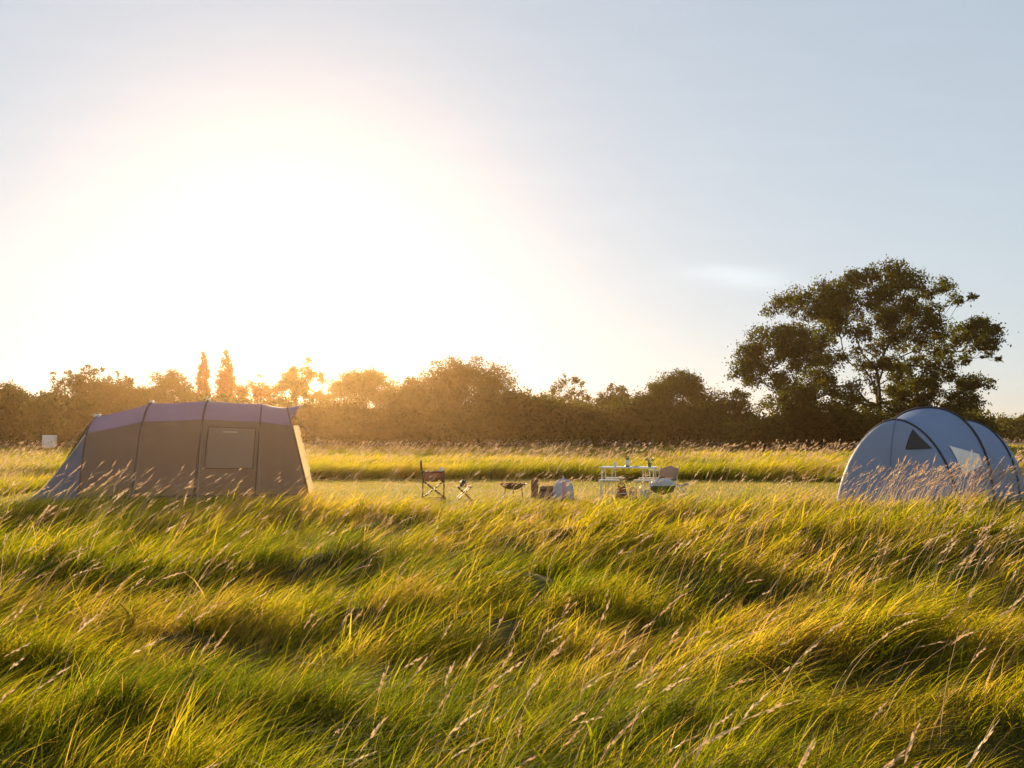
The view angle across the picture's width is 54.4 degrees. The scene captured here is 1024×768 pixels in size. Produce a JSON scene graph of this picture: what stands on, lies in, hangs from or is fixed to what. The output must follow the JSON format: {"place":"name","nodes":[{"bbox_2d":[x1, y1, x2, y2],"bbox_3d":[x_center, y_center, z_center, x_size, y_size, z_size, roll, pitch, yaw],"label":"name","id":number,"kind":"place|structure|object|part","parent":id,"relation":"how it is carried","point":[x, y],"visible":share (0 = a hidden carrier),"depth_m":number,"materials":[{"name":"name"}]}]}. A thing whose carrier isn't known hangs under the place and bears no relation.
{"place":"outdoors","nodes":[
{"label":"outdoors","id":0,"kind":"place"},
{"bbox_2d":[0,438,1023,767],"bbox_3d":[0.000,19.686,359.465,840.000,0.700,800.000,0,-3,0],"label":"ground","id":1,"kind":"structure","parent":0,"point":[308,570],"depth_m":7.72,"materials":[{"name":"green plant"}]},
{"bbox_2d":[0,380,39,449],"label":"broad tree","id":2,"kind":"object","parent":1,"relation":"on","point":[12,396],"visible":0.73,"depth_m":90.80,"materials":[{"name":"green plant"}]},
{"bbox_2d":[13,389,70,449],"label":"broad tree","id":3,"kind":"object","parent":1,"relation":"on","point":[40,405],"visible":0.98,"depth_m":89.33,"materials":[{"name":"green plant"}]},
{"bbox_2d":[41,435,57,448],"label":"box trailer","id":4,"kind":"object","parent":1,"relation":"on","point":[49,439],"visible":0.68,"depth_m":83.38,"materials":[{"name":"white plastic"}]},
{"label":"door","id":5,"kind":"part","parent":4,"relation":"part of","materials":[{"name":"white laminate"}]},
{"bbox_2d":[42,361,153,434],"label":"broad tree","id":6,"kind":"object","parent":1,"relation":"on","point":[81,385],"visible":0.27,"depth_m":106.23,"materials":[{"name":"green plant"}]},
{"bbox_2d":[109,383,158,413],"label":"broad tree","id":7,"kind":"object","parent":1,"relation":"on","point":[130,395],"visible":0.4,"depth_m":105.09,"materials":[{"name":"green plant"}]},
{"bbox_2d":[132,365,203,404],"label":"broad tree","id":8,"kind":"object","parent":1,"relation":"on","point":[174,384],"visible":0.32,"depth_m":111.07,"materials":[{"name":"green plant"}]},
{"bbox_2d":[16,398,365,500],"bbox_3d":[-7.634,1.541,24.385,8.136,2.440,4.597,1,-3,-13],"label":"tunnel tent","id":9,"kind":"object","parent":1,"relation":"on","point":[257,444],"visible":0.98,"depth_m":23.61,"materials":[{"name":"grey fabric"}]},
{"bbox_2d":[204,426,255,468],"bbox_3d":[-6.729,1.518,23.755,1.168,1.013,0.294,1,-3,-13],"label":"window","id":10,"kind":"structure","parent":9,"relation":"in","point":[226,447],"depth_m":23.74,"materials":[{"name":"fabric"}]},
{"bbox_2d":[293,425,315,494],"bbox_3d":[-5.047,1.834,24.093,0.683,1.670,0.207,-2,-3,33],"label":"rolled door","id":11,"kind":"structure","parent":9,"relation":"in","point":[297,431],"depth_m":24.05,"materials":[{"name":"beige fabric"}]},
{"bbox_2d":[193,351,214,401],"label":"poplar tree","id":12,"kind":"object","parent":1,"relation":"on","point":[203,381],"visible":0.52,"depth_m":118.00,"materials":[{"name":"green plant"}]},
{"bbox_2d":[212,349,239,398],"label":"poplar tree","id":13,"kind":"object","parent":1,"relation":"on","point":[225,383],"visible":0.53,"depth_m":115.80,"materials":[{"name":"green plant"}]},
{"bbox_2d":[227,370,287,401],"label":"broad tree","id":14,"kind":"object","parent":1,"relation":"on","point":[259,391],"visible":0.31,"depth_m":114.44,"materials":[{"name":"green plant"}]},
{"bbox_2d":[271,357,333,407],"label":"broad tree","id":15,"kind":"object","parent":1,"relation":"on","point":[295,384],"visible":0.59,"depth_m":117.25,"materials":[{"name":"green plant"}]},
{"bbox_2d":[315,362,403,414],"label":"broad tree","id":16,"kind":"object","parent":1,"relation":"on","point":[368,382],"visible":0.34,"depth_m":109.67,"materials":[{"name":"green plant"}]},
{"bbox_2d":[387,376,439,445],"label":"broad tree","id":17,"kind":"object","parent":1,"relation":"on","point":[406,383],"visible":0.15,"depth_m":106.62,"materials":[{"name":"green plant"}]},
{"bbox_2d":[420,460,444,498],"bbox_3d":[-1.830,2.197,22.916,0.586,0.882,0.545,0,-3,-4],"label":"folding chair","id":18,"kind":"object","parent":1,"relation":"on","point":[439,475],"visible":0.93,"depth_m":22.67,"materials":[{"name":"brown fabric"}]},
{"bbox_2d":[455,486,472,498],"bbox_3d":[-1.116,2.522,23.102,0.359,0.308,0.340,1,-3,-11],"label":"stool","id":19,"kind":"object","parent":1,"relation":"on","point":[462,491],"visible":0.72,"depth_m":22.98,"materials":[{"name":"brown wood"}]},
{"bbox_2d":[459,477,467,485],"bbox_3d":[-1.125,2.266,23.092,0.199,0.199,0.176,-1,-3,15],"label":"kettle","id":20,"kind":"object","parent":19,"relation":"on","point":[463,482],"visible":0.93,"depth_m":23.04,"materials":[{"name":"metal"}]},
{"bbox_2d":[397,350,534,428],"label":"broad tree","id":21,"kind":"object","parent":1,"relation":"on","point":[454,383],"visible":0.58,"depth_m":107.36,"materials":[{"name":"green plant"}]},
{"bbox_2d":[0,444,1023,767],"bbox_3d":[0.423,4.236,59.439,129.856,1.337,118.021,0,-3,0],"label":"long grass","id":22,"kind":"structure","parent":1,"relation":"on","point":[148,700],"depth_m":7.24,"materials":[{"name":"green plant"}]},
{"bbox_2d":[0,378,1023,450],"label":"hedgerow","id":23,"kind":"object","parent":1,"relation":"on","point":[622,421],"visible":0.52,"depth_m":100.44,"materials":[{"name":"green plant"}]},
{"bbox_2d":[0,437,1023,767],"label":"seeding grass","id":24,"kind":"structure","parent":1,"relation":"on","point":[804,481],"depth_m":12.15,"materials":[{"name":"beige plant"}]},
{"bbox_2d":[484,390,541,446],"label":"broad tree","id":25,"kind":"object","parent":1,"relation":"on","point":[514,397],"visible":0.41,"depth_m":102.91,"materials":[{"name":"green plant"}]},
{"bbox_2d":[500,483,526,497],"bbox_3d":[0.034,2.520,23.503,0.630,0.338,0.630,0,-3,0],"label":"fire bowl","id":26,"kind":"object","parent":1,"relation":"on","point":[513,487],"visible":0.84,"depth_m":23.30,"materials":[{"name":"metal"}]},
{"bbox_2d":[531,479,538,498],"bbox_3d":[0.531,2.455,23.306,0.183,0.472,0.178,0,-3,0],"label":"log","id":27,"kind":"object","parent":1,"relation":"on","point":[534,485],"visible":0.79,"depth_m":23.23,"materials":[{"name":"brown wood"}]},
{"bbox_2d":[509,402,572,446],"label":"broad tree","id":28,"kind":"object","parent":1,"relation":"on","point":[539,439],"visible":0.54,"depth_m":101.52,"materials":[{"name":"green plant"}]},
{"bbox_2d":[539,491,552,498],"bbox_3d":[0.819,2.592,23.218,0.385,0.171,0.168,1,-3,-12],"label":"log","id":29,"kind":"object","parent":1,"relation":"on","point":[549,494],"visible":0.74,"depth_m":23.15,"materials":[{"name":"brown wood"}]},
{"bbox_2d":[551,476,574,498],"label":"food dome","id":30,"kind":"structure","parent":1,"relation":"on","point":[561,491],"depth_m":23.02,"materials":[{"name":"grey fabric"}]},
{"bbox_2d":[542,373,595,404],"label":"broad tree","id":31,"kind":"object","parent":1,"relation":"on","point":[574,381],"visible":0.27,"depth_m":121.80,"materials":[{"name":"green plant"}]},
{"bbox_2d":[591,382,631,409],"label":"broad tree","id":32,"kind":"object","parent":1,"relation":"on","point":[621,389],"visible":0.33,"depth_m":115.22,"materials":[{"name":"green plant"}]},
{"bbox_2d":[616,482,627,497],"bbox_3d":[2.574,2.506,23.404,0.282,0.379,0.171,1,-3,-17],"label":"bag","id":33,"kind":"object","parent":1,"relation":"on","point":[621,489],"visible":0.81,"depth_m":23.35,"materials":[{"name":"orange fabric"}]},
{"bbox_2d":[598,466,657,497],"bbox_3d":[2.761,2.322,23.514,1.331,0.735,1.390,-1,-3,13],"label":"picnic table","id":34,"kind":"object","parent":1,"relation":"on","point":[612,479],"visible":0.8,"depth_m":23.29,"materials":[{"name":"white laminate"}]},
{"bbox_2d":[625,456,629,466],"bbox_3d":[2.725,1.827,23.516,0.116,0.254,0.114,0,-3,0],"label":"lantern","id":35,"kind":"object","parent":34,"relation":"on","point":[627,462],"visible":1,"depth_m":23.48,"materials":[{"name":"metal"}]},
{"bbox_2d":[645,457,653,466],"bbox_3d":[3.246,1.831,23.448,0.209,0.238,0.239,-2,-4,40],"label":"flower pot","id":36,"kind":"object","parent":34,"relation":"on","point":[649,463],"visible":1,"depth_m":23.41,"materials":[{"name":"green ceramic"}]},
{"bbox_2d":[628,487,636,499],"bbox_3d":[2.752,2.503,22.653,0.218,0.309,0.132,-1,-3,23],"label":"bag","id":37,"kind":"object","parent":1,"relation":"on","point":[633,492],"visible":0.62,"depth_m":22.62,"materials":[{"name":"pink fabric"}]},
{"bbox_2d":[639,484,649,499],"bbox_3d":[3.042,2.476,22.804,0.249,0.354,0.248,0,-3,0],"label":"bucket","id":38,"kind":"object","parent":1,"relation":"on","point":[645,491],"visible":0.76,"depth_m":22.72,"materials":[{"name":"white plastic"}]},
{"bbox_2d":[647,477,676,498],"bbox_3d":[3.412,2.372,22.509,0.612,0.542,0.612,-2,-3,29],"label":"barbecue grill","id":39,"kind":"object","parent":1,"relation":"on","point":[654,487],"visible":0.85,"depth_m":22.30,"materials":[{"name":"grey metal"}]},
{"bbox_2d":[649,465,678,494],"bbox_3d":[3.695,2.340,24.170,0.550,0.764,0.599,1,-3,-20],"label":"camp chair","id":40,"kind":"object","parent":1,"relation":"on","point":[668,472],"visible":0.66,"depth_m":23.97,"materials":[{"name":"grey fabric"}]},
{"bbox_2d":[624,367,724,446],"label":"broad tree","id":41,"kind":"object","parent":1,"relation":"on","point":[680,385],"visible":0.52,"depth_m":104.28,"materials":[{"name":"green plant"}]},
{"bbox_2d":[675,483,687,497],"bbox_3d":[3.950,2.502,23.203,0.335,0.356,0.328,1,-3,-12],"label":"folding stool","id":42,"kind":"object","parent":1,"relation":"on","point":[684,484],"visible":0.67,"depth_m":23.09,"materials":[{"name":"plastic"}]},
{"bbox_2d":[706,386,764,431],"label":"broad tree","id":43,"kind":"object","parent":1,"relation":"on","point":[742,402],"visible":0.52,"depth_m":101.01,"materials":[{"name":"green plant"}]},
{"bbox_2d":[725,254,1018,431],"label":"oak tree","id":44,"kind":"object","parent":1,"relation":"on","point":[833,306],"visible":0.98,"depth_m":78.61,"materials":[{"name":"green plant"}]},
{"bbox_2d":[808,406,1023,507],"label":"dome tent","id":45,"kind":"object","parent":1,"relation":"on","point":[923,435],"visible":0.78,"depth_m":20.32,"materials":[{"name":"blue fabric"}]},
{"bbox_2d":[905,429,931,448],"bbox_3d":[8.136,1.106,19.900,0.498,0.406,0.163,-3,-4,42],"label":"mesh window","id":46,"kind":"structure","parent":45,"relation":"in","point":[915,441],"depth_m":19.92,"materials":[{"name":"black fabric"}]},
{"bbox_2d":[950,446,982,473],"bbox_3d":[9.203,1.522,20.017,0.796,0.568,0.249,1,-3,-20],"label":"window","id":47,"kind":"structure","parent":45,"relation":"in","point":[962,455],"depth_m":20.05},
{"bbox_2d":[0,477,1023,509],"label":"mown grass","id":48,"kind":"structure","parent":0,"point":[375,483],"depth_m":27.01,"materials":[{"name":"green plant"}]},
{"bbox_2d":[0,0,1023,418],"label":"sky","id":49,"kind":"structure","parent":0,"point":[601,193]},
{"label":"log","id":50,"kind":"object","parent":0,"visible":0},
{"bbox_2d":[539,486,553,491],"bbox_3d":[0.810,2.451,23.305,0.350,0.147,0.143,1,-3,-13],"label":"log","id":51,"kind":"object","parent":50,"relation":"on","point":[543,489],"visible":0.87,"depth_m":23.25,"materials":[{"name":"brown wood"}]}
]}

